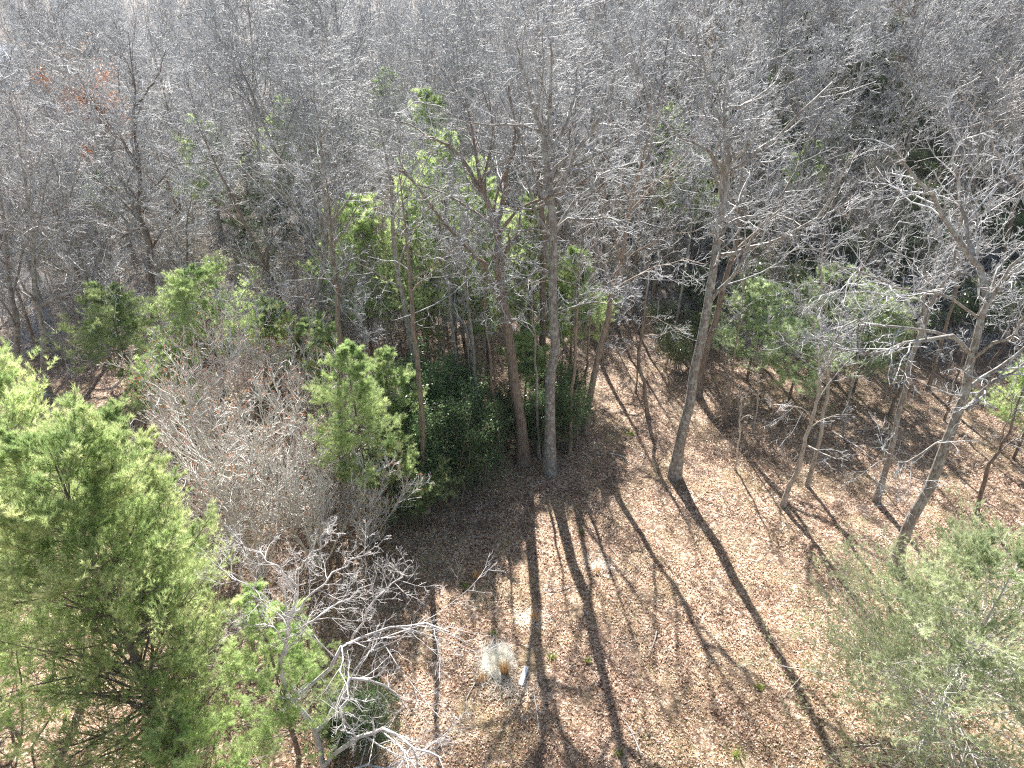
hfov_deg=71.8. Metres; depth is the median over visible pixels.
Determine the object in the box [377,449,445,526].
holly bush
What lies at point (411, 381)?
holly bush
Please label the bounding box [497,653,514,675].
grass tuft
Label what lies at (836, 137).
laurel bush
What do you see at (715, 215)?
bare sapling
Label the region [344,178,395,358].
bare sapling
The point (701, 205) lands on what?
dark hemlock
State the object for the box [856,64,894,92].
laurel bush
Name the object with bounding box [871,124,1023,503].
slim tree
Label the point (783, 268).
slim tree
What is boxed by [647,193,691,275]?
bare sapling
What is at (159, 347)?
young pine
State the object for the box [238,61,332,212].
forest tree
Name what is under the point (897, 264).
slim tree
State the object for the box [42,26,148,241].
forest tree
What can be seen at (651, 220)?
bare sapling
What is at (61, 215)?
bare sapling
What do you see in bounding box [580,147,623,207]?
dark hemlock
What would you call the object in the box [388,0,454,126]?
forest tree
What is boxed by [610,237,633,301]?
bare sapling
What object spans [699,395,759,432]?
brush tangle
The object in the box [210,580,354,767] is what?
white pine
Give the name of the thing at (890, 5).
forest tree
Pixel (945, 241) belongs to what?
laurel bush
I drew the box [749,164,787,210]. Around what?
bare sapling
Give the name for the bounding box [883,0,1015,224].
forest tree
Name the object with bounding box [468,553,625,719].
straw
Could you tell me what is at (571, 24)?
forest tree
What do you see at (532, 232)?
bare sapling
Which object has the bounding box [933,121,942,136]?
laurel bush
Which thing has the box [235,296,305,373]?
young pine
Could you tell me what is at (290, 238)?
bare sapling
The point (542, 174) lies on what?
bare sapling
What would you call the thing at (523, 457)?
oak tree
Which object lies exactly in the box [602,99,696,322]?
slim tree
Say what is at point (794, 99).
bare sapling
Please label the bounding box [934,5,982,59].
dark hemlock
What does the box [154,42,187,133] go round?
forest tree
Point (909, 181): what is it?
laurel bush
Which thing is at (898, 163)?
bare sapling
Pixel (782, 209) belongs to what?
bare sapling
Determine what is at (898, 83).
laurel bush
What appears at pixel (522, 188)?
bare sapling
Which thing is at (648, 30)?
forest tree
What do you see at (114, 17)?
forest tree
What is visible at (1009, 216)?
laurel bush
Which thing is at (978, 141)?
bare sapling
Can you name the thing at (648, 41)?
forest tree
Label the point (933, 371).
slim tree
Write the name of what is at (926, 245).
bare sapling
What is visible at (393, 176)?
bare sapling
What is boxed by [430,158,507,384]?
forest tree
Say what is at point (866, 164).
laurel bush
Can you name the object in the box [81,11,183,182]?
forest tree
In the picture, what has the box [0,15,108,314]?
forest tree
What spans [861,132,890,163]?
laurel bush
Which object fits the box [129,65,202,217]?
forest tree
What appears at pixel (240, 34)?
forest tree
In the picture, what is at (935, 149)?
laurel bush
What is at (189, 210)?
bare sapling
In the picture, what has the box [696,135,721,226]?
bare sapling
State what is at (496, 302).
bare sapling
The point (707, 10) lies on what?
forest tree
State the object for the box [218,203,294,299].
dark hemlock
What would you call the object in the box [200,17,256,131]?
forest tree
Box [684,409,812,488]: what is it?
brush tangle
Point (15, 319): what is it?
grey tree
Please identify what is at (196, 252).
bare sapling
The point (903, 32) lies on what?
forest tree
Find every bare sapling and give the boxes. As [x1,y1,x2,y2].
[0,208,19,277]
[0,263,37,379]
[6,202,66,301]
[9,101,41,154]
[10,202,74,304]
[17,126,55,177]
[36,170,91,275]
[37,237,88,337]
[39,301,86,379]
[46,184,112,303]
[49,282,78,323]
[50,299,106,380]
[52,226,109,294]
[61,116,86,173]
[76,197,146,308]
[88,177,157,269]
[91,242,137,291]
[128,188,171,243]
[134,190,180,291]
[138,245,211,327]
[142,143,188,230]
[149,207,233,325]
[159,136,190,211]
[170,226,225,301]
[172,204,239,292]
[176,226,215,299]
[182,192,202,228]
[183,232,250,325]
[184,149,200,207]
[196,221,219,256]
[216,169,259,264]
[222,231,264,300]
[235,213,267,266]
[237,188,259,209]
[238,266,276,337]
[244,229,285,286]
[247,151,307,244]
[263,225,289,278]
[273,244,313,317]
[281,224,310,305]
[284,230,312,295]
[302,143,340,202]
[305,216,359,326]
[309,203,350,247]
[311,195,376,338]
[312,248,373,334]
[325,149,354,203]
[328,168,363,232]
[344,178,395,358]
[351,190,391,343]
[353,135,376,194]
[353,187,410,356]
[363,150,387,217]
[369,146,396,205]
[370,251,438,344]
[373,198,436,365]
[376,141,408,217]
[376,190,428,362]
[378,180,399,241]
[402,182,441,360]
[411,208,466,363]
[413,237,448,351]
[426,189,483,332]
[430,213,498,369]
[454,215,516,391]
[471,194,523,373]
[496,166,538,273]
[507,213,568,339]
[526,150,560,197]
[555,131,580,184]
[555,169,592,245]
[555,180,584,267]
[558,87,580,143]
[567,179,605,294]
[570,135,593,187]
[577,223,608,259]
[579,140,615,218]
[593,171,639,341]
[609,168,659,319]
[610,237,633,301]
[629,174,668,272]
[638,181,663,258]
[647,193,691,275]
[653,205,687,300]
[660,98,692,165]
[677,46,714,121]
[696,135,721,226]
[698,180,742,245]
[706,13,722,60]
[707,0,739,41]
[709,22,753,98]
[711,6,730,51]
[720,0,749,23]
[725,0,750,60]
[736,144,778,239]
[740,105,783,206]
[743,107,780,171]
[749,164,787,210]
[755,205,809,272]
[762,45,809,134]
[762,249,781,307]
[767,15,788,61]
[768,158,783,205]
[772,184,797,248]
[782,62,814,116]
[787,172,835,261]
[794,174,834,261]
[806,65,856,137]
[808,142,857,244]
[813,117,840,165]
[817,129,858,241]
[834,26,881,107]
[837,137,902,239]
[851,99,871,147]
[853,128,919,221]
[878,45,909,110]
[883,178,918,241]
[901,6,942,94]
[901,225,946,294]
[904,168,942,219]
[905,26,917,71]
[916,0,950,36]
[917,182,983,279]
[920,45,968,150]
[927,26,954,92]
[938,76,978,149]
[938,200,991,285]
[939,127,977,198]
[946,54,989,143]
[953,4,981,70]
[959,103,1007,194]
[962,31,985,88]
[965,90,1023,185]
[966,68,1005,116]
[966,95,1017,200]
[980,56,1019,102]
[981,141,1023,215]
[986,156,1020,213]
[988,115,1023,183]
[994,2,1020,35]
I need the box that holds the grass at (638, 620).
[330,446,885,767]
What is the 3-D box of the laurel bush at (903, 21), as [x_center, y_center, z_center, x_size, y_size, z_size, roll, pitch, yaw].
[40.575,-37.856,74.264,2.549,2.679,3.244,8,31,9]
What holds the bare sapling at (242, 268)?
on the ground at (662, 482)
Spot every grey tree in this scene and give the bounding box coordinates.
[0,74,150,413]
[0,107,102,396]
[13,0,229,325]
[139,152,224,369]
[152,85,299,327]
[171,0,335,331]
[207,1,413,386]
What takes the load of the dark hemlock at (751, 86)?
on the ground at (662, 482)
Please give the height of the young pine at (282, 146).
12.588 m
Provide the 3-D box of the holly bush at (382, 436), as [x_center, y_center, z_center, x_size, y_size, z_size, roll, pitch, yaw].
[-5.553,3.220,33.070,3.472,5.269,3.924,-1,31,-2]
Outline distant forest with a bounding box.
[0,0,618,110]
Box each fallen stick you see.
[462,682,475,716]
[621,713,641,755]
[646,631,656,656]
[832,431,874,459]
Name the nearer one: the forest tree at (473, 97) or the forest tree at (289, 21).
the forest tree at (473, 97)
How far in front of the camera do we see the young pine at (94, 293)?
38.22 m
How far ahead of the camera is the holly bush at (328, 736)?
22.20 m
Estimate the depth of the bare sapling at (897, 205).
50.43 m
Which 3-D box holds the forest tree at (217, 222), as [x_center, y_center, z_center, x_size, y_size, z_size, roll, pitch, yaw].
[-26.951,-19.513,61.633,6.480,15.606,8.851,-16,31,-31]
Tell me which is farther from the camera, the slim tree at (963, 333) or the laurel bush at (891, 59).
the laurel bush at (891, 59)
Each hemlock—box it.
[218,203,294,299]
[223,152,284,231]
[230,205,260,248]
[243,149,277,215]
[262,197,304,247]
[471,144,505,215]
[481,152,518,212]
[501,160,543,233]
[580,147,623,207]
[592,121,635,186]
[594,155,637,240]
[594,163,642,248]
[609,91,653,165]
[616,144,678,240]
[624,82,652,134]
[645,25,681,87]
[662,50,690,104]
[681,144,734,224]
[686,115,714,174]
[686,167,716,240]
[699,273,835,381]
[701,67,735,133]
[705,82,756,170]
[710,55,733,104]
[717,103,766,182]
[729,62,771,127]
[732,314,856,402]
[755,45,807,112]
[778,262,901,365]
[784,0,826,71]
[812,282,931,392]
[813,8,875,89]
[821,13,850,71]
[831,33,888,120]
[861,87,902,152]
[894,76,946,145]
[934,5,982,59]
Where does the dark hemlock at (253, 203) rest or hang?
on the ground at (662, 482)
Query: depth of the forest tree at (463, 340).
36.16 m
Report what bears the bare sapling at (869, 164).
on the ground at (662, 482)
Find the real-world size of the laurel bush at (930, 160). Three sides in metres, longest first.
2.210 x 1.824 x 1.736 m
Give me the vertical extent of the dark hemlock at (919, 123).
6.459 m
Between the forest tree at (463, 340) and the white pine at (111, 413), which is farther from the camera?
the forest tree at (463, 340)
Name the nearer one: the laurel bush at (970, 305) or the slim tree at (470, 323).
the slim tree at (470, 323)
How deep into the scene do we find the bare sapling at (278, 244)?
55.30 m
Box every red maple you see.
[96,324,257,474]
[122,365,290,539]
[133,343,323,579]
[157,277,290,425]
[233,406,396,566]
[241,298,334,432]
[254,343,388,513]
[278,331,413,466]
[323,433,434,548]
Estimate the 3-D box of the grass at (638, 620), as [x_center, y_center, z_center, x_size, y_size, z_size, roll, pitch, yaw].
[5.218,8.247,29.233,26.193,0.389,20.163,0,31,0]
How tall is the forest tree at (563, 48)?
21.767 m
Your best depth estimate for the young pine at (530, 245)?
40.36 m
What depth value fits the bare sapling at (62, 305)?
46.20 m
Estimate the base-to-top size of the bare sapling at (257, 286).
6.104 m
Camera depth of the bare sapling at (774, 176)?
56.73 m
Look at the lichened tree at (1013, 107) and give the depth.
38.43 m
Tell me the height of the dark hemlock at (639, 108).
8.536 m
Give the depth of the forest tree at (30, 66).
86.22 m
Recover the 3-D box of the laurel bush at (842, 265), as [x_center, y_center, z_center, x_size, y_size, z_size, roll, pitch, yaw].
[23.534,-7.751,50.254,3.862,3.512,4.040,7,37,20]
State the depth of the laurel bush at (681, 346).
44.09 m
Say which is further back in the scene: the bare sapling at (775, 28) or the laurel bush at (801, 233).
the bare sapling at (775, 28)
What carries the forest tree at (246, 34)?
on the ground at (662, 482)
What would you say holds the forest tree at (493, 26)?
on the ground at (662, 482)
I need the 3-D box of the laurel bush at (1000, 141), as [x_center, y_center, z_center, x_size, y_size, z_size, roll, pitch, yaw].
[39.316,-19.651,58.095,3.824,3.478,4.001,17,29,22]
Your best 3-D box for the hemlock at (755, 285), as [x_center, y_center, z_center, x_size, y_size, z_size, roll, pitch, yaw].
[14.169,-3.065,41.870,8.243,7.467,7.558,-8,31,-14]
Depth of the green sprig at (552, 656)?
26.17 m
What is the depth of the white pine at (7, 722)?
21.87 m
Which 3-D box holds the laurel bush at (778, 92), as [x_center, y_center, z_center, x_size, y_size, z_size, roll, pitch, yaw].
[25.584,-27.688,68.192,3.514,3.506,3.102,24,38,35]
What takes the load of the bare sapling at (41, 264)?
on the ground at (662, 482)
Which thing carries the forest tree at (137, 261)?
on the ground at (662, 482)
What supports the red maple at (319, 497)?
on the ground at (662, 482)
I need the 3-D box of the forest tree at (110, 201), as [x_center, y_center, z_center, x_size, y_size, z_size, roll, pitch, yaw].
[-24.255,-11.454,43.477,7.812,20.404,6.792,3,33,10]
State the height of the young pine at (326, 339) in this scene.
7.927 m
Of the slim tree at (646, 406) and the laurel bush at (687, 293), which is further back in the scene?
the laurel bush at (687, 293)
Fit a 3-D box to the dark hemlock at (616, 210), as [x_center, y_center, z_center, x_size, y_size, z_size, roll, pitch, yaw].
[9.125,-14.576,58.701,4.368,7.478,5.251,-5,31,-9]
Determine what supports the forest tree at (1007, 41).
on the ground at (662, 482)
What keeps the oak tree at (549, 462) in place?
on the ground at (662, 482)
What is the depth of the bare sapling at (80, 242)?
48.66 m
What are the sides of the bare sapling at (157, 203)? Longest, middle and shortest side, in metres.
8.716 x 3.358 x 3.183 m
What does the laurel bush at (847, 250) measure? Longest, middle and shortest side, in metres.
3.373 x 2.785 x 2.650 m
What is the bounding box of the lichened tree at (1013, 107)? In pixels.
[902,54,1023,199]
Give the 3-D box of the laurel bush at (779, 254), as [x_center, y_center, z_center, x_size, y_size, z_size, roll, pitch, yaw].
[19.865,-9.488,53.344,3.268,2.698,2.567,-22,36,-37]
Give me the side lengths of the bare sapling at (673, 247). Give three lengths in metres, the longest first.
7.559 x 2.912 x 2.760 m
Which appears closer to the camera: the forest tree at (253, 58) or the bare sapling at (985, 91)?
the forest tree at (253, 58)
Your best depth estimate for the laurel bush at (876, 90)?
65.36 m
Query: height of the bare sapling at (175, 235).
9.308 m
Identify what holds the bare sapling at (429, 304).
on the ground at (662, 482)
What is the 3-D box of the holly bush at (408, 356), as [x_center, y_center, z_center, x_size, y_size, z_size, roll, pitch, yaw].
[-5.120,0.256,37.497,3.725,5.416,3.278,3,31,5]
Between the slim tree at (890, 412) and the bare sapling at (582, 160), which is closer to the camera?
the slim tree at (890, 412)
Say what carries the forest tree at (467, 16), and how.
on the ground at (662, 482)
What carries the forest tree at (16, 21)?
on the ground at (662, 482)
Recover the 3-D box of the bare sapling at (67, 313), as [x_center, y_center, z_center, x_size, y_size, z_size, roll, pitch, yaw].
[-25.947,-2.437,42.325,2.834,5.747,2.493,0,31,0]
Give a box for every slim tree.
[316,255,385,453]
[415,181,497,422]
[435,178,521,465]
[494,239,561,458]
[517,213,618,404]
[522,184,626,454]
[535,149,642,407]
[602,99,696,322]
[602,108,659,327]
[604,205,706,418]
[608,268,646,393]
[631,86,708,315]
[656,101,718,333]
[713,248,773,426]
[761,181,833,368]
[762,279,868,507]
[763,157,883,487]
[831,160,904,382]
[840,254,899,437]
[866,169,927,373]
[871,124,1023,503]
[887,223,975,415]
[921,253,1022,421]
[925,196,1012,390]
[973,331,1023,513]
[981,284,1023,382]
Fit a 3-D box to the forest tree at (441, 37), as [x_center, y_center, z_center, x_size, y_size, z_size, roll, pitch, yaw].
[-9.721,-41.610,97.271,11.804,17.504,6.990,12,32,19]
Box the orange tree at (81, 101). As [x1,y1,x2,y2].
[24,37,136,270]
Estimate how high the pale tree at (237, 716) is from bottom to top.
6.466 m
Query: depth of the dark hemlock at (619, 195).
57.61 m
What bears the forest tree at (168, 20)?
on the ground at (662, 482)
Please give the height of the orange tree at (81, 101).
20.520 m
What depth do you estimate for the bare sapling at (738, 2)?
71.59 m
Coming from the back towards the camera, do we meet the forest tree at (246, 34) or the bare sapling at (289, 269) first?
the forest tree at (246, 34)
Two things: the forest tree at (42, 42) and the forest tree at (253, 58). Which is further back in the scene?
the forest tree at (42, 42)
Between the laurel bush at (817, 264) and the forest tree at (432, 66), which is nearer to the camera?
the laurel bush at (817, 264)
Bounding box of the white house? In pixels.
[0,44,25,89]
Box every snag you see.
[734,384,751,469]
[745,370,768,434]
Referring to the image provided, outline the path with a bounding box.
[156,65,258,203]
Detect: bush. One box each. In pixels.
[306,687,355,766]
[318,671,405,767]
[351,429,463,525]
[354,354,437,450]
[358,405,418,492]
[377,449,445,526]
[389,336,440,422]
[394,403,455,515]
[398,333,479,443]
[400,370,505,504]
[433,338,488,405]
[442,354,513,449]
[448,392,515,489]
[475,377,527,449]
[508,377,562,453]
[534,362,600,448]
[545,356,591,412]
[646,299,677,331]
[650,319,698,369]
[664,296,728,341]
[671,262,718,303]
[690,278,742,318]
[720,246,729,270]
[727,231,766,268]
[728,271,789,314]
[729,209,765,242]
[735,191,755,209]
[739,254,773,279]
[756,176,779,196]
[757,249,777,267]
[760,242,795,272]
[765,80,795,113]
[767,132,792,166]
[770,262,817,303]
[775,107,813,139]
[781,204,820,251]
[781,258,839,301]
[785,240,815,264]
[789,128,811,147]
[790,257,819,286]
[793,259,819,270]
[794,285,846,326]
[801,270,834,290]
[811,70,836,100]
[813,286,859,318]
[817,138,840,162]
[818,245,870,293]
[822,122,851,147]
[827,220,845,238]
[829,216,862,238]
[836,223,878,264]
[837,152,860,169]
[838,267,865,291]
[838,283,867,298]
[845,121,876,150]
[855,274,886,317]
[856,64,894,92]
[861,37,890,59]
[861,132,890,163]
[862,154,874,177]
[864,301,904,336]
[868,113,894,143]
[869,77,888,104]
[872,160,897,184]
[873,110,910,142]
[873,217,895,236]
[874,49,906,71]
[874,151,907,189]
[874,205,932,244]
[876,70,904,93]
[877,230,937,269]
[879,263,906,282]
[884,145,914,167]
[885,194,913,219]
[888,11,913,35]
[892,145,925,179]
[893,307,933,342]
[899,170,928,198]
[900,247,932,279]
[903,176,950,220]
[905,108,936,134]
[906,150,930,173]
[906,196,935,221]
[908,234,933,259]
[916,226,957,268]
[917,143,947,163]
[917,307,946,329]
[918,279,952,310]
[919,158,939,176]
[920,155,958,188]
[922,133,944,154]
[926,157,948,168]
[930,229,964,263]
[931,149,966,173]
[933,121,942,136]
[939,192,980,221]
[947,282,1006,314]
[948,289,999,329]
[958,268,989,297]
[967,95,990,131]
[967,142,1010,186]
[968,200,1021,240]
[971,123,1017,158]
[972,49,1021,75]
[973,184,1022,212]
[979,32,1009,67]
[982,292,1023,339]
[983,211,1023,257]
[987,206,1023,227]
[999,250,1023,280]
[1002,146,1023,174]
[1002,190,1023,216]
[1004,262,1023,313]
[1011,277,1023,300]
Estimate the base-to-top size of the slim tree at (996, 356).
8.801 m
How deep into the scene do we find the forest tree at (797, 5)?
53.64 m
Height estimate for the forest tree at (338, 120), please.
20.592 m
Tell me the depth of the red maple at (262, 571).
26.71 m
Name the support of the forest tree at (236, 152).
on the ground at (662, 482)
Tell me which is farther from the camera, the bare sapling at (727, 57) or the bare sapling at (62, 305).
the bare sapling at (727, 57)
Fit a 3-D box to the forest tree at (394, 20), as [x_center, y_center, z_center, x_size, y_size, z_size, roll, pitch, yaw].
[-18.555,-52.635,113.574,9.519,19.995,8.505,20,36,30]
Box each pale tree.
[81,636,184,759]
[186,638,301,767]
[194,516,511,767]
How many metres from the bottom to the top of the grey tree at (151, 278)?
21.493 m
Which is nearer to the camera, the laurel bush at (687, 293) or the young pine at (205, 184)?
the laurel bush at (687, 293)
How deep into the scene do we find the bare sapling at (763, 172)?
54.98 m
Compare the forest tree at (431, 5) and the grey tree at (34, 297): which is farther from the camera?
the forest tree at (431, 5)
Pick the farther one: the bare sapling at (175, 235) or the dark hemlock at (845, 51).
the dark hemlock at (845, 51)
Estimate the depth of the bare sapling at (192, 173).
72.73 m
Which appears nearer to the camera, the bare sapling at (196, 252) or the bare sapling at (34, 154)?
the bare sapling at (196, 252)
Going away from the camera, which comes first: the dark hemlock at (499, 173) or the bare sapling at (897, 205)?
the bare sapling at (897, 205)
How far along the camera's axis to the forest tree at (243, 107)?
82.92 m
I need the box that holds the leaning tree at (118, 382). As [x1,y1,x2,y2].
[111,279,227,392]
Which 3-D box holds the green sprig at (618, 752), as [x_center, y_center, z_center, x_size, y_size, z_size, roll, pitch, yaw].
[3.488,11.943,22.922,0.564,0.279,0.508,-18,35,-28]
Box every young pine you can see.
[33,280,188,402]
[80,171,125,233]
[115,340,216,421]
[129,249,281,391]
[161,114,247,223]
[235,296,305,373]
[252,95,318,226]
[269,310,348,405]
[293,319,369,430]
[294,191,425,363]
[301,338,417,534]
[353,344,428,452]
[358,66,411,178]
[365,183,474,371]
[371,126,522,364]
[378,87,490,254]
[427,172,538,384]
[489,191,569,319]
[494,318,562,404]
[527,243,622,373]
[634,101,693,222]
[638,146,728,266]
[781,139,829,198]
[968,354,1023,459]
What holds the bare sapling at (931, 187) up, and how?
on the ground at (662, 482)
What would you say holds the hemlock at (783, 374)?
on the ground at (662, 482)
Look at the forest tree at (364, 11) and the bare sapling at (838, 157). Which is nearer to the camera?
the bare sapling at (838, 157)
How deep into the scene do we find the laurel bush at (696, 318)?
47.11 m
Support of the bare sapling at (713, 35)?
on the ground at (662, 482)
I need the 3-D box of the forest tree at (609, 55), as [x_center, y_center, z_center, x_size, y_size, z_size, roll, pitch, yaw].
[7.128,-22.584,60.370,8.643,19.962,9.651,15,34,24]
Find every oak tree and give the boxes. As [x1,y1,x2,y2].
[351,5,619,467]
[394,0,680,476]
[477,3,623,394]
[581,0,739,435]
[653,8,904,480]
[685,94,844,397]
[792,89,1023,572]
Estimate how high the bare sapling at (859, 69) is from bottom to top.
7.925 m
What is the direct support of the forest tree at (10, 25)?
on the ground at (662, 482)
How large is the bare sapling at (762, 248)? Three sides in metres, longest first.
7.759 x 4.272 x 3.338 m
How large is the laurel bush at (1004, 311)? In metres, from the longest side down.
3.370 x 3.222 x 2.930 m
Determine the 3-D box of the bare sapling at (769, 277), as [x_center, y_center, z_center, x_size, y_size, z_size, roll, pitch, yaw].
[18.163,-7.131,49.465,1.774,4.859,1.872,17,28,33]
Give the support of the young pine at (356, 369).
on the ground at (662, 482)
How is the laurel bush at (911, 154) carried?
on the ground at (662, 482)
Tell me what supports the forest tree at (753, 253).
on the ground at (662, 482)
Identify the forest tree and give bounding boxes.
[0,0,48,117]
[0,0,61,105]
[0,0,97,215]
[0,4,69,180]
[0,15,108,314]
[0,41,183,304]
[0,51,77,314]
[0,83,92,280]
[0,108,54,364]
[0,108,131,362]
[0,110,108,291]
[1,0,157,256]
[3,23,63,111]
[5,0,59,142]
[12,78,91,181]
[23,11,65,110]
[25,13,177,323]
[26,0,102,165]
[31,0,114,107]
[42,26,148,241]
[55,0,155,177]
[58,9,86,44]
[59,40,137,184]
[60,14,107,66]
[61,36,218,296]
[65,0,131,80]
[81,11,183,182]
[86,5,182,206]
[86,82,188,270]
[98,0,160,137]
[101,8,226,224]
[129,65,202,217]
[135,28,198,123]
[135,30,178,106]
[145,21,255,258]
[146,0,199,113]
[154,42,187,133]
[160,28,250,282]
[161,63,234,248]
[163,45,203,163]
[167,0,259,157]
[167,15,207,105]
[178,0,335,318]
[183,0,238,151]
[186,0,245,68]
[190,0,269,147]
[200,1,269,112]
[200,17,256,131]
[203,31,230,132]
[205,54,264,206]
[211,0,381,246]
[213,43,282,215]
[222,30,353,237]
[227,56,265,146]
[228,14,277,75]
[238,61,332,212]
[239,6,388,300]
[239,19,301,164]
[239,45,423,340]
[247,0,285,38]
[247,17,289,118]
[254,0,316,112]
[254,0,386,221]
[254,8,423,312]
[255,0,309,95]
[262,0,361,176]
[263,0,347,139]
[275,0,316,69]
[280,0,319,57]
[286,132,400,494]
[299,0,392,192]
[307,36,436,371]
[312,6,340,139]
[324,0,390,157]
[332,24,403,142]
[338,0,387,154]
[348,119,476,514]
[351,23,389,143]
[356,32,382,98]
[359,28,420,174]
[360,54,408,199]
[361,8,448,175]
[368,0,420,84]
[370,0,418,82]
[370,0,430,143]
[370,103,473,313]
[373,0,522,213]
[373,33,421,174]
[382,6,425,88]
[384,0,488,185]
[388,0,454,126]
[390,27,478,372]
[396,0,443,93]
[404,10,457,123]
[410,0,453,68]
[411,41,458,124]
[412,141,483,419]
[427,0,508,170]
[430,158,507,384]
[431,0,497,124]
[434,7,505,192]
[435,48,497,168]
[438,4,459,89]
[446,8,494,160]
[447,0,494,127]
[457,0,514,169]
[461,0,618,257]
[465,0,578,154]
[470,0,502,107]
[471,13,505,137]
[472,0,506,116]
[474,0,592,268]
[475,0,565,204]
[480,58,506,175]
[483,0,593,237]
[494,0,545,130]
[494,0,586,164]
[495,0,600,185]
[496,14,542,184]
[501,0,599,215]
[531,7,596,157]
[541,0,607,171]
[543,0,660,228]
[544,75,667,245]
[551,10,601,196]
[558,0,663,140]
[564,1,600,36]
[569,0,615,89]
[569,6,605,106]
[580,2,620,100]
[586,0,685,168]
[591,59,649,342]
[593,0,697,158]
[597,0,748,278]
[599,0,664,139]
[603,0,686,220]
[616,114,741,308]
[620,41,685,154]
[623,0,684,104]
[645,0,752,251]
[648,0,705,137]
[676,42,800,273]
[679,0,721,104]
[688,0,815,188]
[697,0,739,60]
[711,0,837,175]
[713,0,778,129]
[713,0,879,211]
[726,83,803,279]
[759,21,853,318]
[760,9,886,261]
[776,0,886,134]
[777,0,896,159]
[778,0,828,62]
[781,0,788,57]
[790,0,911,231]
[824,0,884,70]
[825,1,896,110]
[845,0,1015,277]
[851,0,950,120]
[873,0,1023,150]
[880,0,894,41]
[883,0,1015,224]
[890,0,1023,277]
[905,0,1023,144]
[908,0,917,53]
[913,0,1022,191]
[961,28,1023,216]
[966,25,1023,151]
[969,32,1023,279]
[986,18,1023,86]
[989,2,1023,96]
[995,0,1023,127]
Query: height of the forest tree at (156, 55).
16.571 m
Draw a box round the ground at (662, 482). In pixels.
[0,0,1023,767]
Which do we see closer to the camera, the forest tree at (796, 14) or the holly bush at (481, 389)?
the holly bush at (481, 389)
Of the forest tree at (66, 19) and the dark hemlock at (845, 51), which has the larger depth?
the forest tree at (66, 19)
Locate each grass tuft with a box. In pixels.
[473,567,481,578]
[476,672,487,682]
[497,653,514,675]
[529,607,540,621]
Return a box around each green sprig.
[547,649,557,658]
[611,743,625,757]
[623,429,634,435]
[729,743,746,758]
[753,679,765,689]
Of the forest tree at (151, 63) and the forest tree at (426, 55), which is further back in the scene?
the forest tree at (151, 63)
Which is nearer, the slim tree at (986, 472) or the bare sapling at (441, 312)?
the slim tree at (986, 472)
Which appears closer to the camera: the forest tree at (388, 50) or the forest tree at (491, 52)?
the forest tree at (491, 52)
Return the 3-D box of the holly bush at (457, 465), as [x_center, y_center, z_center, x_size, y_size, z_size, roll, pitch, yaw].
[-2.643,2.666,32.783,4.793,6.542,4.461,-5,31,-9]
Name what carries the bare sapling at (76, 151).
on the ground at (662, 482)
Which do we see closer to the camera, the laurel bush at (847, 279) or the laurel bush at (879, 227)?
the laurel bush at (847, 279)
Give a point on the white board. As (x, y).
(524, 673)
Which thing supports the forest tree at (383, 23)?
on the ground at (662, 482)
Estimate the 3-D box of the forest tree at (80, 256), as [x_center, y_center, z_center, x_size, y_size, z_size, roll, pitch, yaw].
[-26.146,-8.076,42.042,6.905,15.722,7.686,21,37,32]
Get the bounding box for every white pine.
[0,336,155,680]
[0,382,263,767]
[0,596,92,761]
[63,396,237,696]
[117,683,287,767]
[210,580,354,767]
[738,481,1023,767]
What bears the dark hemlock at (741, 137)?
on the ground at (662, 482)
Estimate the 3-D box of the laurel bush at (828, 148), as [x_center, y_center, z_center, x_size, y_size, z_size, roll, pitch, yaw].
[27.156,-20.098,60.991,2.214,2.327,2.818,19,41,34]
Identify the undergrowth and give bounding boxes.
[0,0,1023,366]
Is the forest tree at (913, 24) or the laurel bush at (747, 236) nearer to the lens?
the laurel bush at (747, 236)
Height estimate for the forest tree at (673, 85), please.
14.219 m
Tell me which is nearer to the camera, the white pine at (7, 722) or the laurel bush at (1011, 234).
the white pine at (7, 722)
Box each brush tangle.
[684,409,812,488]
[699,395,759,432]
[752,440,816,486]
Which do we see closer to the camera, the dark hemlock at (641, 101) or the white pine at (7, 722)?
the white pine at (7, 722)
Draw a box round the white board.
[518,666,528,684]
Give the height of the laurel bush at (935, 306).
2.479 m
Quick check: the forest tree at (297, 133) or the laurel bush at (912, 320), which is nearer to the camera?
the laurel bush at (912, 320)
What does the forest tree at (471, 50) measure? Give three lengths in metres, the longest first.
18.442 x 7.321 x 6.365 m
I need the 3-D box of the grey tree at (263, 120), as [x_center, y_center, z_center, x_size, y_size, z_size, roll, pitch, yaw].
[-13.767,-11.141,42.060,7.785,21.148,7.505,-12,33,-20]
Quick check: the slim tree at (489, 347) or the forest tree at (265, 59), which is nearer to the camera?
the slim tree at (489, 347)
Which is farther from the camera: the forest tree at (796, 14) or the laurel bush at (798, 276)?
the forest tree at (796, 14)
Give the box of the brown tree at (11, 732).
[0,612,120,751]
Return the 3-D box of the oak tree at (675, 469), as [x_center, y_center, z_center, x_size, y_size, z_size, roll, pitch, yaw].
[9.946,-3.924,29.879,9.395,21.190,7.065,21,36,31]
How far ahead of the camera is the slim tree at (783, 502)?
29.89 m
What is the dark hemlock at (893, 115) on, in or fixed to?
on the ground at (662, 482)
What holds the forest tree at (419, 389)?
on the ground at (662, 482)
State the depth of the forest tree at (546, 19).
53.91 m
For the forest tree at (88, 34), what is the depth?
54.59 m
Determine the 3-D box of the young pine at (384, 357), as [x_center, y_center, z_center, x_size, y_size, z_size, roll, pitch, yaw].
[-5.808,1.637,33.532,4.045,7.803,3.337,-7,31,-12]
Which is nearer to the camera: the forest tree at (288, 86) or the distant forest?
the forest tree at (288, 86)
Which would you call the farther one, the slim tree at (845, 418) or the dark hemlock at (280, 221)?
the dark hemlock at (280, 221)
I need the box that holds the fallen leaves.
[0,287,1023,767]

